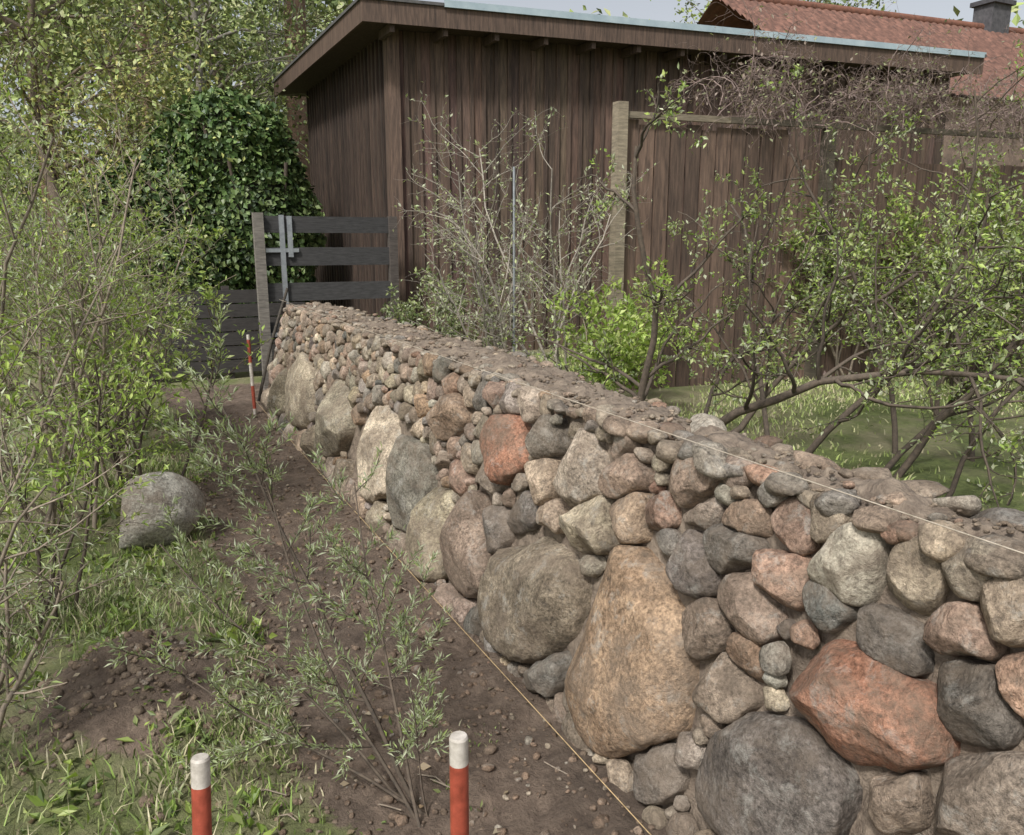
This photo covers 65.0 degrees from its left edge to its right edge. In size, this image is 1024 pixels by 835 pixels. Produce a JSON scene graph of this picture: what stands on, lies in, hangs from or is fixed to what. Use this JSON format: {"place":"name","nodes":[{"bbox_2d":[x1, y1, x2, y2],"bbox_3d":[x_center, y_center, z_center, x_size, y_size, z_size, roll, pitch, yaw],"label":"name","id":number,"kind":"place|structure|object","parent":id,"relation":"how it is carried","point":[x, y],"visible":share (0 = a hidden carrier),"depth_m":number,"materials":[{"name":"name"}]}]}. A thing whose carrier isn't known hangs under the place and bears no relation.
{"place":"outdoors","nodes":[
{"label":"outdoors","id":0,"kind":"place"},
{"bbox_2d":[0,248,1023,834],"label":"ground","id":1,"kind":"structure","parent":0,"point":[524,812],"depth_m":2.91,"materials":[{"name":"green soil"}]},
{"bbox_2d":[13,0,67,313],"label":"pine tree","id":2,"kind":"object","parent":1,"relation":"on","point":[42,188],"visible":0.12,"depth_m":15.85,"materials":[{"name":"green plant"}]},
{"bbox_2d":[0,387,160,732],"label":"silver leaf bush","id":3,"kind":"object","parent":1,"relation":"on","point":[5,587],"visible":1,"depth_m":2.33,"materials":[{"name":"green plant"}]},
{"bbox_2d":[0,311,185,641],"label":"green shoot bush","id":4,"kind":"object","parent":1,"relation":"on","point":[84,454],"visible":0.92,"depth_m":3.22,"materials":[{"name":"green plant"}]},
{"bbox_2d":[0,7,213,461],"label":"silver leaf bush","id":5,"kind":"object","parent":1,"relation":"on","point":[5,183],"visible":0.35,"depth_m":5.44,"materials":[{"name":"green plant"}]},
{"bbox_2d":[0,44,235,535],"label":"silver leaf bush","id":6,"kind":"object","parent":1,"relation":"on","point":[77,331],"visible":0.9,"depth_m":4.28,"materials":[{"name":"green plant"}]},
{"bbox_2d":[68,243,200,430],"bbox_3d":[-3.139,-0.672,6.796,1.039,1.576,1.140,-6,14,-26],"label":"green shoot bush","id":7,"kind":"object","parent":1,"relation":"on","point":[138,412],"visible":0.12,"depth_m":6.74,"materials":[{"name":"green plant"}]},
{"bbox_2d":[0,0,271,254],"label":"maple tree","id":8,"kind":"object","parent":1,"relation":"on","point":[73,16],"visible":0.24,"depth_m":13.80,"materials":[{"name":"green plant"}]},
{"bbox_2d":[0,200,273,494],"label":"green shoot bush","id":9,"kind":"object","parent":1,"relation":"on","point":[208,294],"visible":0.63,"depth_m":4.70,"materials":[{"name":"green plant"}]},
{"bbox_2d":[0,0,283,354],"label":"tree foliage","id":10,"kind":"object","parent":1,"relation":"on","point":[101,125],"visible":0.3,"depth_m":9.78,"materials":[{"name":"green plant"}]},
{"bbox_2d":[0,0,288,351],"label":"birch tree","id":11,"kind":"object","parent":1,"relation":"on","point":[32,16],"visible":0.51,"depth_m":10.37,"materials":[{"name":"green plant"}]},
{"bbox_2d":[119,471,206,548],"bbox_3d":[-1.871,0.514,4.310,0.450,0.482,0.455,-6,14,-26],"label":"boulder","id":12,"kind":"object","parent":1,"relation":"on","point":[171,485],"visible":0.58,"depth_m":4.13,"materials":[{"name":"grey stone"}]},
{"bbox_2d":[2,0,342,318],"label":"birch tree","id":13,"kind":"object","parent":1,"relation":"on","point":[267,56],"visible":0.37,"depth_m":13.39,"materials":[{"name":"green plant"}]},
{"bbox_2d":[119,0,232,156],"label":"pine tree","id":14,"kind":"object","parent":1,"relation":"on","point":[143,45],"visible":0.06,"depth_m":20.53,"materials":[{"name":"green plant"}]},
{"bbox_2d":[1,0,352,140],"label":"maple tree","id":15,"kind":"object","parent":1,"relation":"on","point":[310,20],"visible":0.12,"depth_m":18.27,"materials":[{"name":"green plant"}]},
{"bbox_2d":[65,84,326,362],"bbox_3d":[-4.036,-2.431,10.415,3.211,3.528,1.877,-6,14,-26],"label":"ivy hedge","id":16,"kind":"object","parent":1,"relation":"on","point":[273,182],"visible":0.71,"depth_m":9.87,"materials":[{"name":"green plant"}]},
{"bbox_2d":[190,753,211,834],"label":"survey pole","id":17,"kind":"object","parent":1,"relation":"on","point":[201,793],"visible":1,"depth_m":1.25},
{"bbox_2d":[133,286,304,381],"bbox_3d":[-3.408,-1.001,9.535,1.900,1.100,0.110,-6,14,-26],"label":"board fence","id":18,"kind":"object","parent":1,"relation":"on","point":[231,338],"visible":0.27,"depth_m":9.48,"materials":[{"name":"grey wood"}]},
{"bbox_2d":[246,335,256,413],"bbox_3d":[-2.476,-0.362,7.656,0.032,0.852,0.082,-9,15,-37],"label":"survey pole","id":19,"kind":"object","parent":1,"relation":"on","point":[251,379],"visible":0.91,"depth_m":7.64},
{"bbox_2d":[258,404,650,834],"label":"guide string","id":20,"kind":"object","parent":19,"relation":"attached to","point":[500,670],"visible":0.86,"depth_m":2.75,"materials":[{"name":"beige fabric"}]},
{"bbox_2d":[83,303,451,827],"bbox_3d":[-0.683,0.395,2.337,1.091,1.444,0.675,2,12,10],"label":"sea buckthorn shrub","id":21,"kind":"object","parent":1,"relation":"on","point":[414,809],"visible":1,"depth_m":2.30,"materials":[{"name":"green plant"}]},
{"bbox_2d":[257,288,288,400],"bbox_3d":[-2.317,-0.705,7.776,0.385,1.079,0.049,-9,15,-37],"label":"wooden stick","id":22,"kind":"object","parent":1,"relation":"on","point":[283,303],"visible":0.67,"depth_m":7.76,"materials":[{"name":"brown wood"}]},
{"bbox_2d":[0,404,567,834],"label":"grass","id":23,"kind":"structure","parent":1,"relation":"on","point":[82,607],"depth_m":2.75,"materials":[{"name":"green plant"}]},
{"bbox_2d":[243,0,333,302],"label":"pine tree","id":24,"kind":"object","parent":1,"relation":"on","point":[302,127],"visible":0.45,"depth_m":15.39,"materials":[{"name":"green plant"}]},
{"bbox_2d":[252,212,399,390],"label":"wooden gate","id":25,"kind":"structure","parent":1,"relation":"on","point":[283,256],"depth_m":8.60,"materials":[{"name":"grey wood"}]},
{"bbox_2d":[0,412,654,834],"bbox_3d":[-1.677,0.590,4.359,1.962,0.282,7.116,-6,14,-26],"label":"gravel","id":26,"kind":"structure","parent":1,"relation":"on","point":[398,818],"depth_m":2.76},
{"bbox_2d":[415,622,439,639],"bbox_3d":[-0.352,0.889,3.313,0.098,0.077,0.081,-10,16,-40],"label":"loose stone","id":27,"kind":"object","parent":1,"relation":"on","point":[421,632],"visible":0.62,"depth_m":3.28,"materials":[{"name":"beige stone"}]},
{"bbox_2d":[371,261,516,347],"bbox_3d":[-0.750,-0.944,7.905,1.486,1.169,1.355,-6,14,-26],"label":"green garden shrub","id":28,"kind":"object","parent":1,"relation":"on","point":[410,315],"visible":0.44,"depth_m":7.73,"materials":[{"name":"green plant"}]},
{"bbox_2d":[449,731,468,834],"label":"survey pole","id":29,"kind":"object","parent":1,"relation":"on","point":[459,781],"visible":1,"depth_m":1.21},
{"bbox_2d":[0,0,1023,260],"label":"distant trees","id":30,"kind":"object","parent":1,"relation":"on","point":[956,12],"visible":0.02,"depth_m":28.78,"materials":[{"name":"green plant"}]},
{"bbox_2d":[392,80,655,370],"bbox_3d":[-0.031,-1.570,6.914,2.488,2.780,2.186,3,13,15],"label":"budding shrub","id":31,"kind":"object","parent":1,"relation":"on","point":[493,327],"visible":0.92,"depth_m":6.75,"materials":[{"name":"grey plant"}]},
{"bbox_2d":[272,0,986,350],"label":"wooden shed","id":32,"kind":"structure","parent":1,"relation":"on","point":[354,72],"depth_m":9.63,"materials":[{"name":"wood"}]},
{"bbox_2d":[541,254,718,392],"bbox_3d":[0.913,-0.614,6.167,1.285,1.243,1.447,-6,14,-26],"label":"green garden shrub","id":33,"kind":"object","parent":1,"relation":"on","point":[635,347],"visible":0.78,"depth_m":6.07,"materials":[{"name":"green plant"}]},
{"bbox_2d":[260,304,1023,834],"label":"face stones","id":34,"kind":"object","parent":1,"relation":"on","point":[626,680],"visible":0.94,"depth_m":2.23,"materials":[{"name":"grey stone"}]},
{"bbox_2d":[285,303,1023,834],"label":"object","id":35,"kind":"object","parent":1,"relation":"on","point":[913,503],"visible":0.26,"depth_m":2.23,"materials":[{"name":"soil"}]},
{"bbox_2d":[267,302,1023,580],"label":"cap rubble","id":36,"kind":"object","parent":35,"relation":"on","point":[939,544],"visible":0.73,"depth_m":2.11,"materials":[{"name":"grey stone"}]},
{"bbox_2d":[279,299,1023,553],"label":"guide string","id":37,"kind":"object","parent":36,"relation":"on","point":[737,456],"visible":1,"depth_m":1.97,"materials":[{"name":"beige fabric"}]},
{"bbox_2d":[503,39,1023,507],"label":"apple shrub","id":38,"kind":"object","parent":1,"relation":"on","point":[888,372],"visible":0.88,"depth_m":4.34,"materials":[{"name":"green plant"}]},
{"bbox_2d":[649,0,894,23],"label":"maple tree","id":39,"kind":"object","parent":1,"relation":"on","point":[869,2],"visible":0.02,"depth_m":30.09,"materials":[{"name":"green plant"}]},
{"bbox_2d":[607,101,1023,390],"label":"trellis fence","id":40,"kind":"object","parent":1,"relation":"on","point":[691,174],"visible":0.38,"depth_m":7.27,"materials":[{"name":"brown wood"}]},
{"bbox_2d":[646,0,1023,379],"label":"climbing vine","id":41,"kind":"object","parent":1,"relation":"on","point":[893,97],"visible":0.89,"depth_m":7.21,"materials":[{"name":"brown plant"}]},
{"bbox_2d":[762,164,1023,385],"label":"green garden shrub","id":42,"kind":"object","parent":1,"relation":"on","point":[915,221],"visible":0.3,"depth_m":7.33,"materials":[{"name":"green plant"}]},
{"bbox_2d":[941,97,1023,167],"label":"walls","id":43,"kind":"structure","parent":1,"relation":"on","point":[947,153],"depth_m":18.43,"materials":[{"name":"plaster"}]},
{"bbox_2d":[697,0,1023,101],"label":"roof","id":44,"kind":"structure","parent":43,"relation":"on","point":[844,22],"depth_m":20.71,"materials":[{"name":"tile"}]},
{"bbox_2d":[970,0,1016,33],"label":"chimney","id":45,"kind":"object","parent":44,"relation":"on","point":[993,15],"visible":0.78,"depth_m":22.99,"materials":[{"name":"concrete"}]},
{"bbox_2d":[0,0,1023,246],"label":"sky","id":46,"kind":"structure","parent":0,"point":[661,10],"materials":[{"name":"white"}]},
{"bbox_2d":[526,347,1023,509],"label":"lawn","id":47,"kind":"structure","parent":0,"point":[840,399],"depth_m":6.53,"materials":[{"name":"green plant"}]},
{"bbox_2d":[513,167,514,351],"bbox_3d":[0.017,-1.057,6.736,0.021,2.000,0.021,-6,14,-26],"label":"metal rod","id":48,"kind":"object","parent":47,"relation":"on","point":[513,254],"visible":0.55,"depth_m":6.66,"materials":[{"name":"metal"}]}
]}

